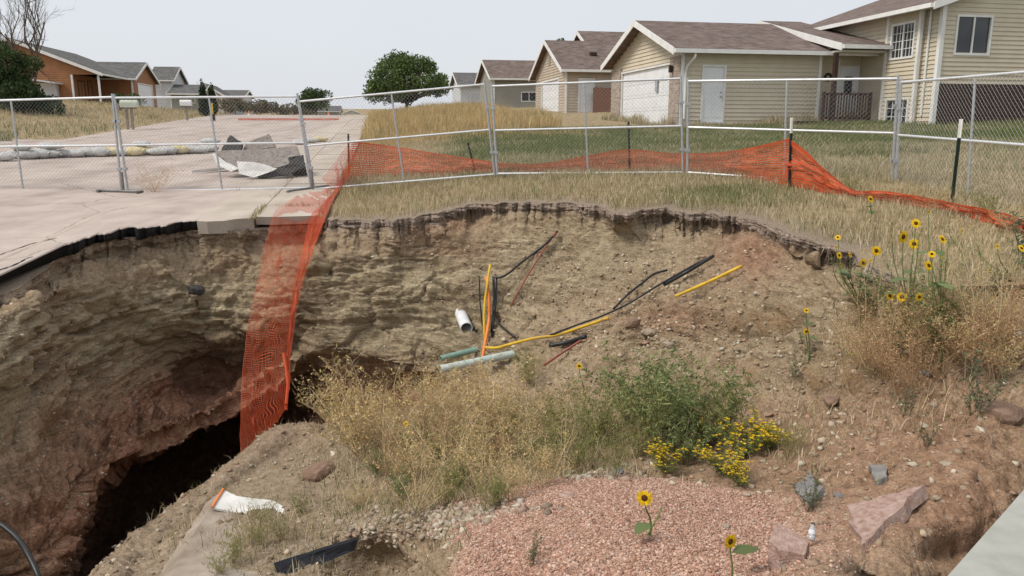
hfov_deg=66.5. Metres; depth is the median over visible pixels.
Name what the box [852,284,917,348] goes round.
weed
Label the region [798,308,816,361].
sunflower
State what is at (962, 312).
weed
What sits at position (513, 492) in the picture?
weed
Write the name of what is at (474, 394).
weed
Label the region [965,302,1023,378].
weed
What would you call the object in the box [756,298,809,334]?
weed
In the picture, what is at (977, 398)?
weed
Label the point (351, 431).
weed
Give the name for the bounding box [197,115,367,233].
sidewalk
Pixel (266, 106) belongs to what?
scrub bush
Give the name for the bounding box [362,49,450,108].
round tree
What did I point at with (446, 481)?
weed
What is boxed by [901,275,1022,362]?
weed
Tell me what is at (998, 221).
weed
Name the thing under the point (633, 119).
wall weeds
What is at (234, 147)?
pavement slab
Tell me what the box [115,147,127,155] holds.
sandbag
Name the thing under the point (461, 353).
sewer pipe
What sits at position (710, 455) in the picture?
flowering plant
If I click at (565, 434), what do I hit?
stalk
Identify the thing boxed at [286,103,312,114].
scrub bush
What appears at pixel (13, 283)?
ground
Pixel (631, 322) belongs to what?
stone
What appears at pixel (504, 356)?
sewer pipe
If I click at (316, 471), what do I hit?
stone
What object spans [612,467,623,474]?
stone
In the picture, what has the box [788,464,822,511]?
weed
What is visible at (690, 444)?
bush
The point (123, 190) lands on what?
fence stand
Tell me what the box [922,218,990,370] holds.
stalk
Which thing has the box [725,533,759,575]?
sunflower
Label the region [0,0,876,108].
sky
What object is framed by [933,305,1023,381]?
weed
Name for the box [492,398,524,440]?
weed
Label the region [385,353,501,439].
weed
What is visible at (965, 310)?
weed
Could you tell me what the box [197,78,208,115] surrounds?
slim evergreen
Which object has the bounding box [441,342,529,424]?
weed
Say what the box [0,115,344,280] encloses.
road
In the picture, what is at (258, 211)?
crack grass
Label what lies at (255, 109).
scrub bush
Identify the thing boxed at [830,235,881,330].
sunflower
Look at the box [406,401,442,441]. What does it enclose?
weed
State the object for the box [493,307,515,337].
cable
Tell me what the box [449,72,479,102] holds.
house
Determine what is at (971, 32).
window
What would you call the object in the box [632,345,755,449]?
bush
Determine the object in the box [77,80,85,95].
window
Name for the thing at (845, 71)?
door
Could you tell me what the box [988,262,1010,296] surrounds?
weed
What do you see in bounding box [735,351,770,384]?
weed
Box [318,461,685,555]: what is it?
cobbles
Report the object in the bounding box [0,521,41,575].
hose
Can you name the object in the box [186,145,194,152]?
sandbag
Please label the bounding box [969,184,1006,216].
weed
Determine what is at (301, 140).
sandbag
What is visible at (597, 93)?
wooden fence
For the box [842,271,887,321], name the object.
weed
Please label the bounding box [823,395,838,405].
stone
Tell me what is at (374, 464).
weed
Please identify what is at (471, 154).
steel post
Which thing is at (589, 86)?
door
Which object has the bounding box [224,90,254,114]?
house
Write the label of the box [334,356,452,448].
weed
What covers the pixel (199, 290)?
stone
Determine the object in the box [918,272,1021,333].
weed
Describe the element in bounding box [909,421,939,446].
weed
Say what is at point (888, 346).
weed
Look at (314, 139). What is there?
sandbag
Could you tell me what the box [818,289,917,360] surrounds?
weed
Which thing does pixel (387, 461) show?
weed
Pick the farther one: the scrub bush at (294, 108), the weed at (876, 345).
the scrub bush at (294, 108)
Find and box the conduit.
[480,276,490,365]
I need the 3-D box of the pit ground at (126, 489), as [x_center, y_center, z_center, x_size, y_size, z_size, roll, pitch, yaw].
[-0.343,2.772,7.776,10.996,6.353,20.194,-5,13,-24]
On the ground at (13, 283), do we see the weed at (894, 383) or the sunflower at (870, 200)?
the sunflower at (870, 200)
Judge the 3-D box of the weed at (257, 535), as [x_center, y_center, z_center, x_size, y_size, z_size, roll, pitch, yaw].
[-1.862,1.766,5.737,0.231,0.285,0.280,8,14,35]
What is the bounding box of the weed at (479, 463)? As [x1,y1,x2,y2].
[406,410,539,491]
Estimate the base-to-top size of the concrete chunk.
0.200 m
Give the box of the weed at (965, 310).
[942,214,1013,382]
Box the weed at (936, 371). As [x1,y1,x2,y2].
[872,285,1021,379]
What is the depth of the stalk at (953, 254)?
6.11 m
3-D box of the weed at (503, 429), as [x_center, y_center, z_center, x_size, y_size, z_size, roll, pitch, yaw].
[-0.014,1.196,7.240,1.078,0.926,1.180,4,12,17]
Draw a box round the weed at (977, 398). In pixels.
[958,343,1023,418]
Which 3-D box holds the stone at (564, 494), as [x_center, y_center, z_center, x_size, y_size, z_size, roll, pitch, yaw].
[0.344,1.294,4.863,0.106,0.036,0.077,4,12,42]
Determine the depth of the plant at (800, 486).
4.77 m
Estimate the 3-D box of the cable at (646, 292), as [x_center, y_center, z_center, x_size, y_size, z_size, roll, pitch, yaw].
[1.433,0.166,9.813,2.138,1.165,0.448,2,12,8]
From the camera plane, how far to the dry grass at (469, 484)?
6.33 m
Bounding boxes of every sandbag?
[0,152,17,160]
[11,143,32,150]
[15,150,39,158]
[31,148,51,157]
[37,142,54,148]
[47,149,62,157]
[49,143,63,148]
[59,149,67,156]
[67,149,86,156]
[76,147,93,155]
[91,147,110,155]
[105,147,115,155]
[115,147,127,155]
[126,146,144,155]
[131,140,150,146]
[146,148,168,154]
[158,146,178,154]
[174,145,189,153]
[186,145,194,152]
[193,146,209,152]
[200,138,220,142]
[201,145,218,151]
[292,139,309,144]
[307,138,318,142]
[314,137,328,141]
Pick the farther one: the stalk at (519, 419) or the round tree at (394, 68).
the round tree at (394, 68)
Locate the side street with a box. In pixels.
[0,139,61,149]
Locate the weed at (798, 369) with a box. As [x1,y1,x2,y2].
[786,350,815,379]
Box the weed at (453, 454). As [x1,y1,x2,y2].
[390,398,503,486]
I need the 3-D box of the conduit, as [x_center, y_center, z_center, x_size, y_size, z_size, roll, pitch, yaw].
[-0.377,0.535,11.006,0.113,1.264,0.996,1,12,4]
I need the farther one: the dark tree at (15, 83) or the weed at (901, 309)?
the dark tree at (15, 83)
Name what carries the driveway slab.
on the pit ground at (126, 489)
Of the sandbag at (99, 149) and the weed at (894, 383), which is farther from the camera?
the sandbag at (99, 149)
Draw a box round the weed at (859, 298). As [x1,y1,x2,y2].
[828,275,881,319]
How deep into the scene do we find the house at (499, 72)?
63.70 m
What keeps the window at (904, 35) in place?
in the split level house at (906, 40)
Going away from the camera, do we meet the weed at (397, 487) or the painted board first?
the weed at (397, 487)
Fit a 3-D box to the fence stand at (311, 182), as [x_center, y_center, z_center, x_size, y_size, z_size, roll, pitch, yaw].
[-4.105,-2.163,15.708,0.190,0.415,1.245,7,14,32]
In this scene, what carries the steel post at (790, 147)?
on the ground at (13, 283)
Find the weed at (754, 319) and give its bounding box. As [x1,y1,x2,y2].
[735,296,793,337]
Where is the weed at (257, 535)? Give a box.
[239,509,276,545]
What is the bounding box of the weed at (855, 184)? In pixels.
[840,172,863,192]
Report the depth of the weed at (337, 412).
8.94 m
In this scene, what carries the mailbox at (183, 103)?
on the ground at (13, 283)
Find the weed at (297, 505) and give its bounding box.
[288,490,311,512]
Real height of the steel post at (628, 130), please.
1.228 m
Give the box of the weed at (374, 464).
[358,443,388,477]
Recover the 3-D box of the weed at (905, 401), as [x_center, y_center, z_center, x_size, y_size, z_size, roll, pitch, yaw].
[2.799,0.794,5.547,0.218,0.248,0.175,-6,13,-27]
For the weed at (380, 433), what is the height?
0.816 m
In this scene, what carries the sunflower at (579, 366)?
on the pit ground at (126, 489)
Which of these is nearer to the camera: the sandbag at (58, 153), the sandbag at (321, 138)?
the sandbag at (58, 153)
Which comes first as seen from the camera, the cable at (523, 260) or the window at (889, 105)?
the cable at (523, 260)
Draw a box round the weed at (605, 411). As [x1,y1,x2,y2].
[559,379,623,447]
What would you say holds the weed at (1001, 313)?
on the pit ground at (126, 489)
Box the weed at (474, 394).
[406,343,538,450]
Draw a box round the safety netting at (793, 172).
[350,138,1023,232]
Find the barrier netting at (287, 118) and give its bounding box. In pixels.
[238,118,338,119]
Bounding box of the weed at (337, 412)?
[289,361,369,427]
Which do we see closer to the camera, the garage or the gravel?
the gravel
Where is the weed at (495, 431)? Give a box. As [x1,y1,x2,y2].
[469,400,515,456]
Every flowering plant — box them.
[643,437,687,474]
[690,433,746,475]
[692,412,728,443]
[714,409,792,460]
[716,458,752,486]
[743,417,788,450]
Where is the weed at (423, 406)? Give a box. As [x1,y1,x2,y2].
[390,379,454,431]
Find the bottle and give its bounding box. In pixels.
[808,522,815,541]
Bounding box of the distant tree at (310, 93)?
[294,87,333,114]
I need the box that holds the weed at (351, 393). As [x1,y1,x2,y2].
[325,375,371,414]
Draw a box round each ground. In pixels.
[0,100,1023,293]
[0,201,1023,575]
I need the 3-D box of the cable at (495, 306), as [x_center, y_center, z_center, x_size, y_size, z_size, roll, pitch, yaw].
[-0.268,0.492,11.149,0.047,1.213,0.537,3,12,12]
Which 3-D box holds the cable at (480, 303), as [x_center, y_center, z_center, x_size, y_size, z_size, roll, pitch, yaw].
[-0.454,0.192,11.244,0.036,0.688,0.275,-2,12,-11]
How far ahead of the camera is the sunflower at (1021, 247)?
6.56 m
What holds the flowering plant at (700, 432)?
on the pit ground at (126, 489)
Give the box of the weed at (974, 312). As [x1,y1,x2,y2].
[947,258,1023,338]
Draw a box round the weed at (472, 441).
[442,417,493,467]
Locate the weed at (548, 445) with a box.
[514,409,567,469]
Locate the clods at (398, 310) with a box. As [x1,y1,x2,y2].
[0,210,1020,574]
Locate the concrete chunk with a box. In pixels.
[768,522,809,570]
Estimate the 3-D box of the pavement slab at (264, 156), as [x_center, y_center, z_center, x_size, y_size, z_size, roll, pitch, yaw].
[-5.873,-2.991,18.078,1.986,0.566,0.850,-2,12,-8]
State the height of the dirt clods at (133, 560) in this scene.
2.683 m
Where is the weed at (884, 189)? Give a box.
[872,179,899,195]
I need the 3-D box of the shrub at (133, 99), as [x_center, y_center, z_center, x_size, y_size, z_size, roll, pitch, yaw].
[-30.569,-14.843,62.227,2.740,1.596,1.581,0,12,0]
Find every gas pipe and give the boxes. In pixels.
[483,264,490,336]
[484,316,608,348]
[675,265,742,297]
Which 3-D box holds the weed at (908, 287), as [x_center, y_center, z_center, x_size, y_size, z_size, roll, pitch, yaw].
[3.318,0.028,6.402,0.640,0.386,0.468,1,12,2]
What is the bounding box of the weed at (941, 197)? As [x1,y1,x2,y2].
[926,187,955,209]
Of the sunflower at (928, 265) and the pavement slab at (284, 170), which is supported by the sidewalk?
the pavement slab at (284, 170)
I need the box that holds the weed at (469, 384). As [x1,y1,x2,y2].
[439,363,497,409]
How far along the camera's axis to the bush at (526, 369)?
9.35 m
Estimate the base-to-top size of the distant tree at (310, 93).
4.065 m
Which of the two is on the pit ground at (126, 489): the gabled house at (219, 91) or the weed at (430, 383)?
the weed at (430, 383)
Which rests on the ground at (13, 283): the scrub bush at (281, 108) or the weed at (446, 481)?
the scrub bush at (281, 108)
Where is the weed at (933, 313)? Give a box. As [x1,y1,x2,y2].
[901,275,973,351]
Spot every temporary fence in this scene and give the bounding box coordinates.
[0,94,121,189]
[113,93,310,189]
[298,81,495,188]
[490,75,684,174]
[685,75,899,180]
[893,71,1023,202]
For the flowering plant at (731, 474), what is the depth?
5.34 m
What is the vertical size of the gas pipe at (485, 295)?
1.184 m
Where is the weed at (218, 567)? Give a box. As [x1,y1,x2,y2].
[201,536,233,574]
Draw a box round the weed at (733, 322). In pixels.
[724,302,764,334]
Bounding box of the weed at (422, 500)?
[374,439,463,512]
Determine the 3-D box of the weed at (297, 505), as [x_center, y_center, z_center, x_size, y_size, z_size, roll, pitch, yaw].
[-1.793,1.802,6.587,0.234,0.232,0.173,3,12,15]
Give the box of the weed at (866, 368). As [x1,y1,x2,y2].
[830,306,901,374]
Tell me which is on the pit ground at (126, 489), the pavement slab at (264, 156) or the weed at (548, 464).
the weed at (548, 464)
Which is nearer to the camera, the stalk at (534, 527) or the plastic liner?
the stalk at (534, 527)
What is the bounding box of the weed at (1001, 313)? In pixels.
[939,274,1023,347]
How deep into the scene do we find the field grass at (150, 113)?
42.12 m
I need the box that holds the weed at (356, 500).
[334,470,381,506]
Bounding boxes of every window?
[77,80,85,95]
[521,92,535,101]
[844,77,852,92]
[883,97,909,122]
[888,20,916,60]
[953,14,993,55]
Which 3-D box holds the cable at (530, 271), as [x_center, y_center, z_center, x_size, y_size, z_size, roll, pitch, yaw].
[0.239,-0.056,11.369,1.280,1.418,0.153,-11,16,-43]
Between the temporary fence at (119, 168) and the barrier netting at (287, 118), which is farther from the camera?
the barrier netting at (287, 118)
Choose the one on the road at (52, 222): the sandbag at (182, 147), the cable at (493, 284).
the sandbag at (182, 147)
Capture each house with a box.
[1,38,159,107]
[152,67,188,108]
[204,83,230,113]
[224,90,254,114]
[310,106,342,114]
[341,110,361,113]
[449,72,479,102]
[474,60,535,107]
[529,31,624,112]
[600,0,1023,125]
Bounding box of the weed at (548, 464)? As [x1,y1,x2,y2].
[499,413,579,487]
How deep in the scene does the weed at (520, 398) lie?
7.62 m
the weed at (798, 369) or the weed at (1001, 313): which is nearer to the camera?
the weed at (1001, 313)
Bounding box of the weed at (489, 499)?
[465,468,504,510]
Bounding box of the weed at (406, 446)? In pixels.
[359,389,449,480]
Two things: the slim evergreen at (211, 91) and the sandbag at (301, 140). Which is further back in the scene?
the slim evergreen at (211, 91)
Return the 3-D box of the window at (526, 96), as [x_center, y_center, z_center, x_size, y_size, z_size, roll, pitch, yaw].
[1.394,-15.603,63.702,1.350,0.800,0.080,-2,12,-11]
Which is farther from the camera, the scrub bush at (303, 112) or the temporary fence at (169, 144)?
the scrub bush at (303, 112)
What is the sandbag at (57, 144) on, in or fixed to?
on the sandbag at (58, 153)
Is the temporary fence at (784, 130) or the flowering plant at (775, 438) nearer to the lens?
the flowering plant at (775, 438)
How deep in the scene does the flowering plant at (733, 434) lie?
5.99 m
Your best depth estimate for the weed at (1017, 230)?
6.83 m
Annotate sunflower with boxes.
[396,421,416,454]
[576,363,588,396]
[634,490,662,536]
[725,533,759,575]
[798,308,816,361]
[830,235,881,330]
[866,196,876,220]
[885,219,930,360]
[915,210,958,368]
[945,225,972,264]
[976,243,1023,300]
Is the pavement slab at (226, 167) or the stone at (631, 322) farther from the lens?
the pavement slab at (226, 167)
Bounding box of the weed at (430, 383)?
[405,350,449,410]
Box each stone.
[188,285,204,295]
[302,461,334,481]
[335,519,343,525]
[455,510,465,516]
[559,491,573,497]
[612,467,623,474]
[623,317,638,327]
[640,329,654,335]
[662,341,674,348]
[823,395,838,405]
[832,492,843,497]
[922,370,932,376]
[933,495,940,500]
[939,460,951,466]
[977,399,1023,425]
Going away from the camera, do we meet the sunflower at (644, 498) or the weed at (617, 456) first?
the sunflower at (644, 498)
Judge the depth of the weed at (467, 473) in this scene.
6.20 m
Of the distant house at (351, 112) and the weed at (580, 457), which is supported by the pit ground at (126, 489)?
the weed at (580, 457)
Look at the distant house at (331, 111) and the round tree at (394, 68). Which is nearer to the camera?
the round tree at (394, 68)
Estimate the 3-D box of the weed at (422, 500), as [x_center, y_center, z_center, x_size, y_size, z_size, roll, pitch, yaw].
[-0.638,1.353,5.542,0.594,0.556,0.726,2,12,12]
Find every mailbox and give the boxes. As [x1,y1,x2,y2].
[117,100,138,128]
[179,100,191,119]
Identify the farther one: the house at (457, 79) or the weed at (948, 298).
the house at (457, 79)
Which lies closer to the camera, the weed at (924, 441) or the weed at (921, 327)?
the weed at (924, 441)
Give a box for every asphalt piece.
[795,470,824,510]
[869,464,887,485]
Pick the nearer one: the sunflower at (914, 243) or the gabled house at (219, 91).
the sunflower at (914, 243)
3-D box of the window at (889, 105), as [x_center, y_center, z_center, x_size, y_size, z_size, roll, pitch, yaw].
[14.211,-6.492,28.866,0.080,1.050,1.290,-2,12,-11]
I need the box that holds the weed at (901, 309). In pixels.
[877,278,981,360]
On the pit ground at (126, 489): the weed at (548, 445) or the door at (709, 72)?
the weed at (548, 445)
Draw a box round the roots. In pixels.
[334,203,859,269]
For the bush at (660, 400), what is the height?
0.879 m
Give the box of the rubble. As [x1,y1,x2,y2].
[105,250,1022,575]
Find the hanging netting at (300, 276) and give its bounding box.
[240,142,354,452]
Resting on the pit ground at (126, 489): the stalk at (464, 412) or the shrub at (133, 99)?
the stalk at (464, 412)
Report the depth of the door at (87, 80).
67.46 m
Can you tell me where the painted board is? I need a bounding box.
[211,488,284,513]
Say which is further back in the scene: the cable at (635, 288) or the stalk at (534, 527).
the cable at (635, 288)
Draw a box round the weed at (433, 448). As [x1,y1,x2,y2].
[422,428,447,467]
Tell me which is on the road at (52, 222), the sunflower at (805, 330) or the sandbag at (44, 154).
the sandbag at (44, 154)
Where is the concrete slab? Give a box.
[846,485,928,556]
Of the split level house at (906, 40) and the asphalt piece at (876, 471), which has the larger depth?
the split level house at (906, 40)
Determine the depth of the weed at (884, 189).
11.23 m
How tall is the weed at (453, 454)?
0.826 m
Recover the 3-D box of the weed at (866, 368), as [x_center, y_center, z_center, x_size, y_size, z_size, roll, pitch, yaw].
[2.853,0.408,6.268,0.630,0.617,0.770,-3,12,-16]
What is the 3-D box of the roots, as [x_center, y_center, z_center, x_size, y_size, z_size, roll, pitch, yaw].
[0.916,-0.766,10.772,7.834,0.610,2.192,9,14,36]
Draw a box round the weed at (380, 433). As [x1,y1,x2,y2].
[343,372,409,448]
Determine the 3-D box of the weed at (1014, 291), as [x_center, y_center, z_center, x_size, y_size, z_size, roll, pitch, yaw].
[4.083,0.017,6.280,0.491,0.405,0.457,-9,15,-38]
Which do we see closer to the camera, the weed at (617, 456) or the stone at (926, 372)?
the weed at (617, 456)
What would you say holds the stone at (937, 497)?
on the pit ground at (126, 489)
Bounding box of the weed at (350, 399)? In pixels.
[287,334,391,444]
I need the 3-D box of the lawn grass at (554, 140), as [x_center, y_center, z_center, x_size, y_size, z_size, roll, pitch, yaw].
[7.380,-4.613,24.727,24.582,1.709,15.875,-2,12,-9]
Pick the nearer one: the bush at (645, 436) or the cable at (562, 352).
the bush at (645, 436)
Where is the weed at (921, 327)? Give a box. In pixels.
[884,270,974,346]
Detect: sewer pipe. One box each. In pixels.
[439,347,477,360]
[439,350,514,372]
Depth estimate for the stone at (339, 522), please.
6.16 m
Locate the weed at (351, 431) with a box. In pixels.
[295,341,408,455]
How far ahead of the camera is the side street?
28.15 m
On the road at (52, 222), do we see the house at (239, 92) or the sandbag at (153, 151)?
the sandbag at (153, 151)
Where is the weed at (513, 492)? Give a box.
[471,437,552,501]
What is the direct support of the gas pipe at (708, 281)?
on the pit ground at (126, 489)
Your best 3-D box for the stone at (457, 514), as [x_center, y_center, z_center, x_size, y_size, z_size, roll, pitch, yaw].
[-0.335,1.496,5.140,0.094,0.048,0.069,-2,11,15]
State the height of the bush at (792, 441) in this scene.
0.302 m
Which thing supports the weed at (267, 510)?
on the pit ground at (126, 489)
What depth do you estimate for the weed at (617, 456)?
5.57 m
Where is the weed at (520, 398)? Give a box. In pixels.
[456,354,590,444]
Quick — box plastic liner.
[274,537,357,573]
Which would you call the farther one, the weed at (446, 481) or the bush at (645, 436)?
the bush at (645, 436)
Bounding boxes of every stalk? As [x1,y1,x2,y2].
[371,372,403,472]
[397,378,445,485]
[428,358,455,443]
[437,377,485,465]
[501,376,538,466]
[524,497,547,551]
[548,388,579,476]
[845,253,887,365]
[873,232,931,361]
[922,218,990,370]
[935,219,972,294]
[956,219,1006,364]
[981,212,1023,310]
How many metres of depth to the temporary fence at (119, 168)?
15.36 m
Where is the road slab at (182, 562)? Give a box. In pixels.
[160,494,259,575]
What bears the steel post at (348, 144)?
on the ground at (13, 283)
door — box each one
[87,80,93,101]
[137,83,153,106]
[541,78,558,110]
[578,78,594,112]
[620,62,669,123]
[700,65,726,123]
[836,66,859,115]
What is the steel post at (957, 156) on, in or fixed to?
on the ground at (13, 283)
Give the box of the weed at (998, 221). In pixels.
[989,198,1023,232]
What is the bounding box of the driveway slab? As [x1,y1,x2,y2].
[948,490,1023,575]
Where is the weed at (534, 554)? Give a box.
[525,528,541,565]
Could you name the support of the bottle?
on the pit ground at (126, 489)
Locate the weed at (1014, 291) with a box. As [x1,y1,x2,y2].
[993,269,1023,313]
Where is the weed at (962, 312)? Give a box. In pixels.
[916,281,1023,362]
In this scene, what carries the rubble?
on the pit ground at (126, 489)
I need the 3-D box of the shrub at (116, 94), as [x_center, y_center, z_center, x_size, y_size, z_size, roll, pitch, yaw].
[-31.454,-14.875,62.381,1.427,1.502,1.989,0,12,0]
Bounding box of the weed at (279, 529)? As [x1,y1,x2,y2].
[266,516,293,541]
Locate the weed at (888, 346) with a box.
[835,301,939,381]
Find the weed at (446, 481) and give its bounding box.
[430,458,471,506]
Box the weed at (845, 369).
[811,334,889,393]
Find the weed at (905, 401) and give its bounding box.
[890,383,917,417]
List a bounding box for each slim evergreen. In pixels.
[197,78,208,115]
[206,82,217,114]
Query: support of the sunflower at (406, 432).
on the pit ground at (126, 489)
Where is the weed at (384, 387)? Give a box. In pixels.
[360,364,414,410]
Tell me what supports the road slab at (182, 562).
on the pit ground at (126, 489)
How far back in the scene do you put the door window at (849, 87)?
30.93 m
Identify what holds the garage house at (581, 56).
on the ground at (13, 283)
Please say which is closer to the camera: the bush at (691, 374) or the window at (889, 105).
the bush at (691, 374)
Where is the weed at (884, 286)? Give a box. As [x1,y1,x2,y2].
[866,262,928,340]
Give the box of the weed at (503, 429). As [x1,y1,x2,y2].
[438,372,570,462]
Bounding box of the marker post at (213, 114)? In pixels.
[210,103,215,120]
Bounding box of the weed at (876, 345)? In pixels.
[839,287,1019,389]
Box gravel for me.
[445,471,931,575]
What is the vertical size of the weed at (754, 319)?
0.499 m
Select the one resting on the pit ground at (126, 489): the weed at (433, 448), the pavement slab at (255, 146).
the weed at (433, 448)
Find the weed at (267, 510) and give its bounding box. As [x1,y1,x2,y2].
[245,492,277,521]
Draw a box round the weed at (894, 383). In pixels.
[863,334,941,402]
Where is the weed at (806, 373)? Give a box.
[798,356,837,392]
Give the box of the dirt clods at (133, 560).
[96,409,436,575]
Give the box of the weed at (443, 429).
[403,395,473,460]
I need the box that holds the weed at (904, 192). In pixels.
[893,175,931,199]
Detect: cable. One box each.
[479,276,482,325]
[490,276,494,332]
[491,279,497,336]
[493,232,556,337]
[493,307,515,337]
[495,231,557,278]
[543,257,707,338]
[543,339,581,365]
[549,334,586,347]
[612,269,667,309]
[663,255,714,285]
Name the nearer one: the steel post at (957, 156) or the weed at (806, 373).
the weed at (806, 373)
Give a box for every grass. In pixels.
[0,97,236,138]
[0,128,13,140]
[121,262,1023,575]
[239,151,355,219]
[341,118,1023,189]
[358,100,599,151]
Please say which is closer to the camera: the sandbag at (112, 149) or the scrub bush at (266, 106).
the sandbag at (112, 149)
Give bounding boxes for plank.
[192,167,224,172]
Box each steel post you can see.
[347,134,349,170]
[467,143,475,170]
[627,122,630,171]
[788,118,792,186]
[951,119,962,201]
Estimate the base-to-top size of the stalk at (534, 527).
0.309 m
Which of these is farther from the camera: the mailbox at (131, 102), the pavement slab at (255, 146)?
the mailbox at (131, 102)
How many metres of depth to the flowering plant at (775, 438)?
5.92 m
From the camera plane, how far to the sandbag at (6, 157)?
20.91 m
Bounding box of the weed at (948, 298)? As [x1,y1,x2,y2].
[913,283,985,314]
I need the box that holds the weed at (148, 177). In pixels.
[123,160,189,191]
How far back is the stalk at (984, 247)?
5.51 m
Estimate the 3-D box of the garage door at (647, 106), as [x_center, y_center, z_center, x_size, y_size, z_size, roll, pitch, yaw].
[5.576,-8.018,32.840,0.125,2.400,5.850,-2,12,-11]
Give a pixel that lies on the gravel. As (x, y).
(631, 490)
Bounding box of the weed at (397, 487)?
[379,461,413,500]
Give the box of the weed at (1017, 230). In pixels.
[991,202,1023,269]
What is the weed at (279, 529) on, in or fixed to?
on the pit ground at (126, 489)
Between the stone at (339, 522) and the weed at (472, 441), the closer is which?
the stone at (339, 522)
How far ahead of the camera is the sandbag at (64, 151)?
22.11 m
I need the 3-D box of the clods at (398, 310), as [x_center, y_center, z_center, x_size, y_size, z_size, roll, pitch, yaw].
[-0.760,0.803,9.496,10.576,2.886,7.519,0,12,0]
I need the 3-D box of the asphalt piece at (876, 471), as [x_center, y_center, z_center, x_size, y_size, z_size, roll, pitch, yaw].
[2.229,1.132,4.729,0.094,0.072,0.219,3,12,15]
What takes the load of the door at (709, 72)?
in the split level house at (906, 40)
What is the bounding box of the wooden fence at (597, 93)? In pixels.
[593,87,610,112]
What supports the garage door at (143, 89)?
in the orange house at (79, 75)
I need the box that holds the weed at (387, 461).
[352,424,432,478]
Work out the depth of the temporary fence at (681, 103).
15.00 m
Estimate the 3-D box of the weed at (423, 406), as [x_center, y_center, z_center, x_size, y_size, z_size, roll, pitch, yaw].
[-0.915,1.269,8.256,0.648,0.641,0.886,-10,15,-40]
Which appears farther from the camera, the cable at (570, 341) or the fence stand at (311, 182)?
the fence stand at (311, 182)
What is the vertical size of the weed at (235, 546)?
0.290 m
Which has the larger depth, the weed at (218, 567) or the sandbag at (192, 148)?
the sandbag at (192, 148)
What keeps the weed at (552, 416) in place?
on the pit ground at (126, 489)
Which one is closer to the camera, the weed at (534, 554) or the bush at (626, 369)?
the weed at (534, 554)
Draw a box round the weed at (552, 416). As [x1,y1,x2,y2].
[530,380,586,444]
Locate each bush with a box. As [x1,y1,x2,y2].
[217,98,244,113]
[225,100,249,114]
[242,99,264,114]
[250,99,275,112]
[264,102,290,114]
[268,101,297,114]
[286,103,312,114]
[507,341,555,384]
[555,359,652,442]
[581,338,686,423]
[597,352,706,446]
[608,380,677,458]
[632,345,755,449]
[643,391,727,465]
[650,352,717,410]
[679,367,766,443]
[774,421,811,456]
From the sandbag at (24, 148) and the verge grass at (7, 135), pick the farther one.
the verge grass at (7, 135)
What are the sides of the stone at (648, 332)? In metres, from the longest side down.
0.211 x 0.159 x 0.086 m
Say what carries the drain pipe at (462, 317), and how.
on the pit ground at (126, 489)
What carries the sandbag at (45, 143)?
on the sandbag at (58, 153)
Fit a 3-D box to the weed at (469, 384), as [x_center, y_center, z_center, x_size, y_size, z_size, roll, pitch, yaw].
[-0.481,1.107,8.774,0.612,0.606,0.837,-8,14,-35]
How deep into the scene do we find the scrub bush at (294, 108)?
83.32 m
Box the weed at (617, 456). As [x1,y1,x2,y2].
[592,425,643,476]
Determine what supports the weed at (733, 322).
on the pit ground at (126, 489)
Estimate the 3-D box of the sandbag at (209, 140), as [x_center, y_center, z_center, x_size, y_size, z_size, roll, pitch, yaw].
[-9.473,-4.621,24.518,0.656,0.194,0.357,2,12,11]
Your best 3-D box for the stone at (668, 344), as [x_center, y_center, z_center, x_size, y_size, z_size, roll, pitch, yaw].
[1.813,0.654,9.022,0.133,0.079,0.153,-6,13,-27]
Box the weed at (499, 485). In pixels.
[486,470,512,504]
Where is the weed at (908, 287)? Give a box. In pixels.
[882,272,936,314]
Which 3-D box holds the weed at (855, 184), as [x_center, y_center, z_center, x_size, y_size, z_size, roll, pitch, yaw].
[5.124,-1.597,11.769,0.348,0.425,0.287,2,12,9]
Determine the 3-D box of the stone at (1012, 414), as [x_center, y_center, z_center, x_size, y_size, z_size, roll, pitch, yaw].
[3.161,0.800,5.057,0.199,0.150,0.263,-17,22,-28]
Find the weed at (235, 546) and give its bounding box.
[215,530,249,563]
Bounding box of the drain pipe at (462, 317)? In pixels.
[455,309,472,332]
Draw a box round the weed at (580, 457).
[544,396,614,471]
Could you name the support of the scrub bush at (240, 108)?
on the ground at (13, 283)
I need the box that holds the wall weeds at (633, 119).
[601,110,875,127]
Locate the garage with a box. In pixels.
[166,84,217,111]
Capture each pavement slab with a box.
[212,154,237,170]
[215,146,299,171]
[221,135,242,150]
[237,161,276,176]
[243,134,275,149]
[258,164,302,178]
[288,155,306,175]
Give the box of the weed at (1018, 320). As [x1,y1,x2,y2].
[962,266,1023,361]
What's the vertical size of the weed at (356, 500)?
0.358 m
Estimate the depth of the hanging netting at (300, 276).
11.34 m
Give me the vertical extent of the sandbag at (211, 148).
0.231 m
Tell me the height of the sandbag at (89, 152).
0.268 m
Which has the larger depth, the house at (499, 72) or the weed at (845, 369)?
the house at (499, 72)
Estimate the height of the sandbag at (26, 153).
0.263 m
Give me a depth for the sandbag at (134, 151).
22.68 m
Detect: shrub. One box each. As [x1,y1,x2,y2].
[108,92,125,104]
[115,92,146,105]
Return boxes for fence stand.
[96,172,143,193]
[286,170,328,192]
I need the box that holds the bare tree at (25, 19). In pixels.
[0,0,72,87]
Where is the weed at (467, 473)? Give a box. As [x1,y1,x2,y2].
[442,451,469,489]
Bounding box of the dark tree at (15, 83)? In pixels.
[0,40,65,114]

